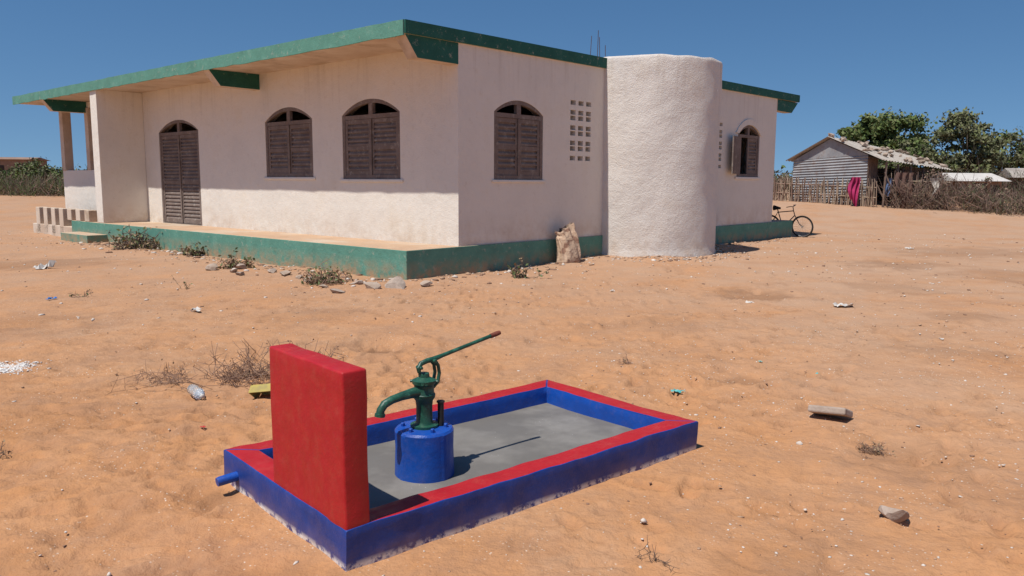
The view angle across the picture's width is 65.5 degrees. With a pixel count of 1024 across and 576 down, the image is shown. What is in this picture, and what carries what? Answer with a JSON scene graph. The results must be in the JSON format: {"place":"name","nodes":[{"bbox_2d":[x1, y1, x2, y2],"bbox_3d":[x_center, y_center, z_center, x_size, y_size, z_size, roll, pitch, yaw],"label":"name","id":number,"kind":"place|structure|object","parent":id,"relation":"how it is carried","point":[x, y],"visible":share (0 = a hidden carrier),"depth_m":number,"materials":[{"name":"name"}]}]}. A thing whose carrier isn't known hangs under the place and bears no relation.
{"place":"outdoors","nodes":[
{"label":"outdoors","id":0,"kind":"place"},
{"bbox_2d":[0,185,1023,575],"bbox_3d":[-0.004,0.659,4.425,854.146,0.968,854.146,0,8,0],"label":"ground","id":1,"kind":"structure","parent":0,"point":[152,499],"depth_m":6.26,"materials":[{"name":"orange sand"}]},
{"bbox_2d":[0,440,12,456],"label":"dead bush","id":2,"kind":"object","parent":1,"relation":"on","point":[5,450],"visible":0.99,"depth_m":4.62,"materials":[{"name":"brown plant"}]},
{"bbox_2d":[0,159,46,186],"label":"walls","id":3,"kind":"structure","parent":1,"relation":"on","point":[6,163],"depth_m":69.44,"materials":[{"name":"brown"}]},
{"bbox_2d":[0,157,49,160],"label":"roof","id":4,"kind":"structure","parent":3,"relation":"on","point":[39,158],"depth_m":71.14,"materials":[{"name":"grey metal"}]},
{"bbox_2d":[0,359,51,374],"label":"lime spill","id":5,"kind":"object","parent":1,"relation":"on","point":[11,368],"visible":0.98,"depth_m":6.88,"materials":[{"name":"white"}]},
{"bbox_2d":[0,157,55,185],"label":"acacia tree","id":6,"kind":"object","parent":1,"relation":"on","point":[22,169],"visible":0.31,"depth_m":51.12,"materials":[{"name":"green plant"}]},
{"bbox_2d":[0,167,64,196],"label":"brush fence","id":7,"kind":"object","parent":1,"relation":"on","point":[9,186],"visible":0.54,"depth_m":41.09,"materials":[{"name":"green plant"}]},
{"bbox_2d":[19,162,63,187],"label":"acacia tree","id":8,"kind":"object","parent":1,"relation":"on","point":[48,171],"visible":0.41,"depth_m":47.00,"materials":[{"name":"green plant"}]},
{"bbox_2d":[32,260,55,268],"bbox_3d":[-8.596,-0.432,14.575,0.277,0.148,0.387,2,8,12],"label":"plastic scrap","id":9,"kind":"object","parent":1,"relation":"on","point":[50,263],"visible":1,"depth_m":14.62,"materials":[{"name":"white plastic"}]},
{"bbox_2d":[68,289,92,297],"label":"dead bush","id":10,"kind":"object","parent":1,"relation":"on","point":[78,295],"visible":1,"depth_m":10.97,"materials":[{"name":"brown plant"}]},
{"bbox_2d":[105,225,162,249],"bbox_3d":[-8.799,-1.202,18.774,1.386,0.627,1.408,-5,9,-37],"label":"shrub","id":11,"kind":"object","parent":1,"relation":"on","point":[136,243],"visible":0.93,"depth_m":18.55,"materials":[{"name":"green plant"}]},
{"bbox_2d":[105,359,201,395],"bbox_3d":[-2.780,0.676,6.307,0.686,0.188,0.737,-2,8,-14],"label":"dead bush","id":12,"kind":"object","parent":1,"relation":"on","point":[166,376],"visible":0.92,"depth_m":6.33,"materials":[{"name":"brown plant"}]},
{"bbox_2d":[174,242,206,255],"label":"shrub","id":13,"kind":"object","parent":1,"relation":"on","point":[193,252],"visible":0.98,"depth_m":17.18,"materials":[{"name":"green plant"}]},
{"bbox_2d":[187,384,204,399],"bbox_3d":[-2.362,0.786,5.974,0.086,0.086,0.266,-6,10,-38],"label":"plastic bottle","id":14,"kind":"object","parent":1,"relation":"on","point":[196,392],"visible":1,"depth_m":5.92,"materials":[{"name":"white plastic"}]},
{"bbox_2d":[205,263,217,270],"bbox_3d":[-5.449,-0.377,14.417,0.213,0.124,0.316,-4,9,-30],"label":"rock","id":15,"kind":"object","parent":1,"relation":"on","point":[212,266],"visible":1,"depth_m":14.31,"materials":[{"name":"stone"}]},
{"bbox_2d":[111,338,333,390],"bbox_3d":[-2.321,0.574,6.327,1.543,0.432,0.962,-6,10,-40],"label":"dead bush","id":16,"kind":"object","parent":1,"relation":"on","point":[233,375],"visible":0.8,"depth_m":6.46,"materials":[{"name":"brown plant"}]},
{"bbox_2d":[217,247,254,268],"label":"shrub","id":17,"kind":"object","parent":1,"relation":"on","point":[232,262],"visible":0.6,"depth_m":14.80,"materials":[{"name":"green plant"}]},
{"bbox_2d":[235,263,246,268],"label":"rock","id":18,"kind":"object","parent":1,"relation":"on","point":[240,266],"visible":0.98,"depth_m":14.62,"materials":[{"name":"beige stone"}]},
{"bbox_2d":[248,383,270,397],"bbox_3d":[-1.825,0.771,5.964,0.226,0.090,0.160,-7,-34,15],"label":"yellow jerrycan half","id":19,"kind":"object","parent":1,"relation":"on","point":[255,391],"visible":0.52,"depth_m":5.91,"materials":[{"name":"plastic"}]},
{"bbox_2d":[267,268,276,272],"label":"rock","id":20,"kind":"object","parent":1,"relation":"on","point":[273,270],"visible":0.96,"depth_m":13.90,"materials":[{"name":"beige stone"}]},
{"bbox_2d":[280,270,290,275],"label":"rock","id":21,"kind":"object","parent":1,"relation":"on","point":[285,272],"visible":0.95,"depth_m":13.65,"materials":[{"name":"stone"}]},
{"bbox_2d":[259,339,345,382],"bbox_3d":[-1.631,0.560,6.416,0.727,0.424,0.924,0,8,0],"label":"dead bush","id":22,"kind":"object","parent":1,"relation":"on","point":[343,357],"visible":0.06,"depth_m":6.33,"materials":[{"name":"brown plant"}]},
{"bbox_2d":[299,258,353,286],"bbox_3d":[-3.000,-0.250,12.761,0.906,0.410,0.914,0,8,0],"label":"shrub","id":23,"kind":"object","parent":1,"relation":"on","point":[324,279],"visible":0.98,"depth_m":12.70,"materials":[{"name":"plant"}]},
{"bbox_2d":[330,288,344,292],"bbox_3d":[-2.541,0.056,11.615,0.208,0.094,0.152,0,8,0],"label":"rock","id":24,"kind":"object","parent":1,"relation":"on","point":[333,290],"visible":0.85,"depth_m":11.58,"materials":[{"name":"beige stone"}]},
{"bbox_2d":[349,280,363,284],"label":"rock","id":25,"kind":"object","parent":1,"relation":"on","point":[359,282],"visible":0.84,"depth_m":12.57,"materials":[{"name":"beige stone"}]},
{"bbox_2d":[363,282,380,288],"bbox_3d":[-2.117,-0.021,12.040,0.264,0.125,0.174,0,8,0],"label":"rock","id":26,"kind":"object","parent":1,"relation":"on","point":[372,285],"visible":0.82,"depth_m":12.01,"materials":[{"name":"stone"}]},
{"bbox_2d":[385,276,405,289],"bbox_3d":[-1.802,-0.048,12.306,0.311,0.245,0.307,0,8,0],"label":"rock","id":27,"kind":"object","parent":1,"relation":"on","point":[397,282],"visible":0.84,"depth_m":12.24,"materials":[{"name":"beige stone"}]},
{"bbox_2d":[420,280,432,286],"bbox_3d":[-1.357,-0.064,12.473,0.205,0.112,0.151,-5,9,-36],"label":"rock","id":28,"kind":"object","parent":1,"relation":"on","point":[426,283],"visible":1,"depth_m":12.42,"materials":[{"name":"stone"}]},
{"bbox_2d":[61,220,792,279],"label":"terrace plinth","id":29,"kind":"structure","parent":1,"relation":"on","point":[383,259],"depth_m":15.48,"materials":[{"name":"green paint"}]},
{"bbox_2d":[33,207,97,236],"bbox_3d":[-12.959,-1.864,23.118,4.400,0.900,0.340,7,10,41],"label":"balustrade","id":30,"kind":"object","parent":29,"relation":"on","point":[54,221],"visible":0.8,"depth_m":23.16,"materials":[{"name":"paint"}]},
{"bbox_2d":[63,90,148,222],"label":"porch walls","id":31,"kind":"structure","parent":29,"relation":"on","point":[111,187],"depth_m":21.27,"materials":[{"name":"white paint"}]},
{"bbox_2d":[58,107,93,169],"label":"porch columns","id":32,"kind":"structure","parent":31,"relation":"on","point":[66,140],"depth_m":25.35,"materials":[{"name":"white paint"}]},
{"bbox_2d":[142,43,776,245],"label":"walls","id":33,"kind":"structure","parent":29,"relation":"on","point":[447,191],"depth_m":16.02,"materials":[{"name":"white paint"}]},
{"bbox_2d":[159,120,201,225],"bbox_3d":[-8.525,-2.982,20.536,2.122,2.652,0.090,7,10,41],"label":"frame","id":34,"kind":"object","parent":33,"relation":"attached to","point":[172,123],"visible":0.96,"depth_m":20.47,"materials":[{"name":"brown wood"}]},
{"bbox_2d":[161,134,200,223],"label":"shutters","id":35,"kind":"object","parent":34,"relation":"attached to","point":[180,164],"visible":1,"depth_m":20.53,"materials":[{"name":"brown wood"}]},
{"bbox_2d":[265,107,313,176],"bbox_3d":[-4.783,-3.144,17.180,1.782,1.472,0.090,7,10,41],"label":"frame","id":36,"kind":"object","parent":33,"relation":"attached to","point":[272,117],"visible":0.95,"depth_m":17.11,"materials":[{"name":"brown wood"}]},
{"bbox_2d":[268,124,311,173],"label":"shutters","id":37,"kind":"object","parent":36,"relation":"attached to","point":[289,146],"visible":1,"depth_m":17.16,"materials":[{"name":"brown wood"}]},
{"bbox_2d":[342,99,400,178],"bbox_3d":[-2.693,-2.871,15.352,1.742,1.512,0.090,7,10,41],"label":"frame","id":38,"kind":"object","parent":33,"relation":"attached to","point":[371,114],"visible":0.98,"depth_m":15.28,"materials":[{"name":"brown wood"}]},
{"bbox_2d":[345,117,397,174],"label":"shutters","id":39,"kind":"object","parent":38,"relation":"attached to","point":[371,146],"visible":1,"depth_m":15.33,"materials":[{"name":"brown wood"}]},
{"bbox_2d":[12,19,799,114],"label":"roof slab","id":40,"kind":"structure","parent":33,"relation":"on","point":[366,41],"depth_m":15.69,"materials":[{"name":"paint"}]},
{"bbox_2d":[590,30,605,56],"bbox_3d":[1.796,-5.077,16.849,0.264,0.671,0.313,7,10,41],"label":"rebar","id":41,"kind":"object","parent":40,"relation":"on","point":[597,46],"visible":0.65,"depth_m":16.79,"materials":[{"name":"metal"}]},
{"bbox_2d":[40,33,797,112],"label":"roof brackets","id":42,"kind":"object","parent":33,"relation":"attached to","point":[427,49],"visible":0.95,"depth_m":16.90,"materials":[{"name":"green paint"}]},
{"bbox_2d":[264,177,759,182],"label":"window sills","id":43,"kind":"structure","parent":33,"relation":"attached to","point":[401,180],"depth_m":15.55,"materials":[{"name":"white paint"}]},
{"bbox_2d":[494,101,542,179],"bbox_3d":[0.097,-2.775,14.969,0.090,1.452,1.392,7,10,41],"label":"frame","id":44,"kind":"object","parent":33,"relation":"on","point":[517,111],"visible":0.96,"depth_m":14.92,"materials":[{"name":"brown wood"}]},
{"bbox_2d":[496,117,539,175],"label":"shutters","id":45,"kind":"object","parent":44,"relation":"attached to","point":[517,146],"visible":1,"depth_m":14.95,"materials":[{"name":"brown wood"}]},
{"bbox_2d":[736,125,758,176],"bbox_3d":[6.543,-3.814,22.183,0.090,1.412,1.352,7,10,41],"label":"frame","id":46,"kind":"object","parent":33,"relation":"on","point":[748,129],"visible":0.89,"depth_m":22.30,"materials":[{"name":"brown wood"}]},
{"bbox_2d":[731,136,741,173],"bbox_3d":[6.023,-3.565,21.340,0.039,0.990,0.664,5,9,32],"label":"window shutter","id":47,"kind":"object","parent":46,"relation":"attached to","point":[736,154],"visible":1,"depth_m":21.26,"materials":[{"name":"brown wood"}]},
{"bbox_2d":[745,138,756,173],"bbox_3d":[6.748,-3.704,22.424,0.040,0.990,0.596,7,10,41],"label":"shutter closed","id":48,"kind":"object","parent":46,"relation":"attached to","point":[751,154],"visible":1,"depth_m":22.41,"materials":[{"name":"brown wood"}]},
{"bbox_2d":[736,119,762,135],"bbox_3d":[6.595,-4.463,22.054,0.040,0.420,1.680,7,10,41],"label":"arch moulding","id":49,"kind":"object","parent":33,"relation":"attached to","point":[751,122],"visible":1,"depth_m":22.01,"materials":[{"name":"white paint"}]},
{"bbox_2d":[56,237,807,288],"bbox_3d":[-0.722,-0.781,17.824,21.416,0.178,10.689,-1,8,-9],"label":"rubble","id":50,"kind":"object","parent":1,"relation":"on","point":[374,279],"visible":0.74,"depth_m":15.48,"materials":[{"name":"beige stone"}]},
{"bbox_2d":[215,343,697,571],"bbox_3d":[-0.250,0.656,4.494,2.504,0.959,1.343,-6,10,-40],"label":"pump basin","id":51,"kind":"object","parent":1,"relation":"on","point":[317,471],"visible":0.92,"depth_m":3.89,"materials":[{"name":"blue paint"}]},
{"bbox_2d":[374,331,500,483],"bbox_3d":[-0.382,0.640,4.313,0.825,0.736,0.326,-6,10,-40],"label":"hand pump","id":52,"kind":"object","parent":51,"relation":"on","point":[424,448],"visible":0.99,"depth_m":4.16,"materials":[{"name":"blue paint"}]},
{"bbox_2d":[506,257,549,278],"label":"shrub","id":53,"kind":"object","parent":1,"relation":"on","point":[515,271],"visible":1,"depth_m":13.42,"materials":[{"name":"green plant"}]},
{"bbox_2d":[75,163,996,189],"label":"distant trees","id":54,"kind":"object","parent":1,"relation":"on","point":[782,167],"depth_m":103.62,"materials":[{"name":"green plant"}]},
{"bbox_2d":[554,222,580,262],"bbox_3d":[1.122,-0.891,15.832,0.546,0.810,0.374,-6,10,-40],"label":"woven sack","id":55,"kind":"object","parent":1,"relation":"on","point":[568,246],"visible":0.98,"depth_m":15.75,"materials":[{"name":"beige fabric"}]},
{"bbox_2d":[619,354,632,364],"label":"dead bush","id":56,"kind":"object","parent":1,"relation":"on","point":[625,361],"visible":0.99,"depth_m":7.11,"materials":[{"name":"brown plant"}]},
{"bbox_2d":[635,538,678,572],"bbox_3d":[0.637,1.151,3.413,0.103,0.090,0.223,-6,10,-39],"label":"dead bush","id":57,"kind":"object","parent":1,"relation":"on","point":[665,563],"visible":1,"depth_m":3.44,"materials":[{"name":"beige plant"}]},
{"bbox_2d":[601,54,722,256],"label":"round tower","id":58,"kind":"structure","parent":1,"relation":"on","point":[662,112],"depth_m":16.74,"materials":[{"name":"paint"}]},
{"bbox_2d":[612,247,754,262],"bbox_3d":[4.266,-0.738,17.590,2.294,0.120,4.740,7,10,40],"label":"rubble","id":59,"kind":"object","parent":1,"relation":"on","point":[695,257],"visible":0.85,"depth_m":16.82,"materials":[{"name":"beige stone"}]},
{"bbox_2d":[773,170,788,197],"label":"dry shrub","id":60,"kind":"object","parent":1,"relation":"on","point":[780,177],"visible":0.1,"depth_m":43.09,"materials":[{"name":"green plant"}]},
{"bbox_2d":[773,166,792,199],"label":"brush fence","id":61,"kind":"object","parent":1,"relation":"on","point":[782,184],"visible":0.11,"depth_m":41.35,"materials":[{"name":"brown wood"}]},
{"bbox_2d":[772,205,813,236],"bbox_3d":[8.627,-2.103,25.051,1.742,1.012,0.561,7,16,41],"label":"bicycle","id":62,"kind":"object","parent":1,"relation":"on","point":[796,218],"visible":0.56,"depth_m":24.82,"materials":[{"name":"metal"}]},
{"bbox_2d":[773,177,876,206],"bbox_3d":[14.853,-4.635,38.219,0.728,1.531,5.439,-6,10,-38],"label":"stick fence","id":63,"kind":"object","parent":1,"relation":"on","point":[817,194],"visible":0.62,"depth_m":38.18,"materials":[{"name":"brown wood"}]},
{"bbox_2d":[848,177,860,206],"bbox_3d":[15.739,-4.353,36.634,0.546,1.500,0.238,0,8,0],"label":"pink cloth","id":64,"kind":"object","parent":63,"relation":"hanging from","point":[853,186],"visible":0.98,"depth_m":36.61,"materials":[{"name":"pink fabric"}]},
{"bbox_2d":[808,405,852,417],"bbox_3d":[2.216,0.858,5.540,0.260,0.050,0.160,-1,-15,43],"label":"concrete slab fragment","id":65,"kind":"object","parent":1,"relation":"on","point":[832,411],"visible":1,"depth_m":5.48,"materials":[{"name":"beige concrete"}]},
{"bbox_2d":[833,302,852,306],"bbox_3d":[4.340,0.211,10.416,0.270,0.051,0.195,0,8,-1],"label":"plastic scrap","id":66,"kind":"object","parent":1,"relation":"on","point":[837,305],"visible":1,"depth_m":10.38,"materials":[{"name":"white plastic"}]},
{"bbox_2d":[786,133,950,207],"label":"tin shed","id":67,"kind":"structure","parent":1,"relation":"on","point":[830,157],"depth_m":38.29,"materials":[{"name":"metal"}]},
{"bbox_2d":[885,178,892,195],"bbox_3d":[17.063,-4.545,36.002,0.361,0.839,0.238,0,8,0],"label":"blue cloth","id":68,"kind":"object","parent":67,"relation":"attached to","point":[887,184],"visible":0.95,"depth_m":35.99,"materials":[{"name":"blue fabric"}]},
{"bbox_2d":[854,440,895,458],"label":"dead bush","id":69,"kind":"object","parent":1,"relation":"on","point":[874,449],"visible":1,"depth_m":4.92,"materials":[{"name":"beige plant"}]},
{"bbox_2d":[835,106,941,167],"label":"leafy tree","id":70,"kind":"object","parent":1,"relation":"on","point":[885,129],"visible":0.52,"depth_m":53.06,"materials":[{"name":"green plant"}]},
{"bbox_2d":[878,505,909,522],"bbox_3d":[1.859,1.108,3.892,0.092,0.098,0.143,-6,10,-41],"label":"rock","id":71,"kind":"object","parent":1,"relation":"on","point":[895,515],"visible":0.94,"depth_m":3.86,"materials":[{"name":"beige stone"}]},
{"bbox_2d":[867,139,939,174],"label":"acacia tree","id":72,"kind":"object","parent":1,"relation":"on","point":[918,151],"visible":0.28,"depth_m":45.93,"materials":[{"name":"green plant"}]},
{"bbox_2d":[895,173,913,208],"bbox_3d":[17.581,-4.276,35.735,0.782,1.798,0.238,0,8,0],"label":"dark cloth","id":73,"kind":"object","parent":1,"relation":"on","point":[898,177],"visible":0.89,"depth_m":35.69,"materials":[{"name":"brown fabric"}]},
{"bbox_2d":[869,169,969,210],"bbox_3d":[18.009,-4.360,35.268,4.104,2.003,2.171,5,9,34],"label":"brush fence","id":74,"kind":"object","parent":1,"relation":"on","point":[911,206],"visible":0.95,"depth_m":35.10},
{"bbox_2d":[890,171,950,209],"bbox_3d":[18.190,-4.325,35.517,2.414,1.829,0.403,5,9,29],"label":"stick fence","id":75,"kind":"object","parent":1,"relation":"on","point":[916,181],"visible":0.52,"depth_m":35.48,"materials":[{"name":"brown wood"}]},
{"bbox_2d":[930,178,938,196],"bbox_3d":[18.606,-4.407,35.011,0.475,0.838,0.238,0,8,0],"label":"pale cloth","id":76,"kind":"object","parent":75,"relation":"attached to","point":[934,181],"visible":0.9,"depth_m":34.99,"materials":[{"name":"white fabric"}]},
{"bbox_2d":[912,166,951,196],"bbox_3d":[19.904,-4.899,38.069,1.921,1.930,2.222,3,8,21],"label":"dry shrub","id":77,"kind":"object","parent":1,"relation":"on","point":[934,174],"visible":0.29,"depth_m":37.77,"materials":[{"name":"brown plant"}]},
{"bbox_2d":[881,171,1023,216],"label":"brush fence","id":78,"kind":"object","parent":1,"relation":"on","point":[994,206],"visible":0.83,"depth_m":34.33,"materials":[{"name":"grey plant"}]},
{"bbox_2d":[911,106,1017,175],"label":"acacia tree","id":79,"kind":"object","parent":1,"relation":"on","point":[962,123],"visible":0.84,"depth_m":44.76,"materials":[{"name":"green plant"}]},
{"bbox_2d":[930,181,1001,203],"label":"walls","id":80,"kind":"structure","parent":1,"relation":"on","point":[990,183],"depth_m":38.36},
{"bbox_2d":[924,173,1009,180],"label":"roof","id":81,"kind":"structure","parent":80,"relation":"on","point":[970,176],"depth_m":38.60,"materials":[{"name":"white metal"}]},
{"bbox_2d":[972,183,999,200],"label":"openings","id":82,"kind":"object","parent":80,"relation":"attached to","point":[996,186],"visible":0.32,"depth_m":38.41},
{"bbox_2d":[935,155,1023,201],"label":"brush fence","id":83,"kind":"object","parent":1,"relation":"on","point":[1009,183],"visible":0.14,"depth_m":40.18,"materials":[{"name":"brown plant"}]},
{"bbox_2d":[960,176,1014,206],"bbox_3d":[21.145,-4.157,35.532,2.192,1.701,2.247,0,8,0],"label":"dry shrub","id":84,"kind":"object","parent":1,"relation":"on","point":[987,180],"visible":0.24,"depth_m":35.12,"materials":[{"name":"brown plant"}]},
{"bbox_2d":[962,128,1023,191],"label":"acacia tree","id":85,"kind":"object","parent":1,"relation":"on","point":[1019,149],"visible":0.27,"depth_m":45.26,"materials":[{"name":"green plant"}]},
{"bbox_2d":[1003,178,1023,201],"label":"walls","id":86,"kind":"structure","parent":1,"relation":"on","point":[1022,182],"depth_m":40.51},
{"bbox_2d":[998,168,1023,177],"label":"roof","id":87,"kind":"structure","parent":86,"relation":"on","point":[1019,170],"depth_m":40.93,"materials":[{"name":"white metal"}]},
{"bbox_2d":[1006,133,1023,154],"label":"acacia tree","id":88,"kind":"object","parent":1,"relation":"on","point":[1022,141],"visible":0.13,"depth_m":48.11,"materials":[{"name":"green plant"}]},
{"bbox_2d":[0,229,1023,324],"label":"gravel","id":89,"kind":"structure","parent":0,"point":[92,319],"depth_m":13.82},
{"bbox_2d":[0,0,1023,177],"label":"sky","id":90,"kind":"structure","parent":0,"point":[845,60],"materials":[{"name":"blue"}]},
{"bbox_2d":[563,324,1023,574],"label":"gravel","id":91,"kind":"structure","parent":0,"point":[938,557],"depth_m":5.74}
]}

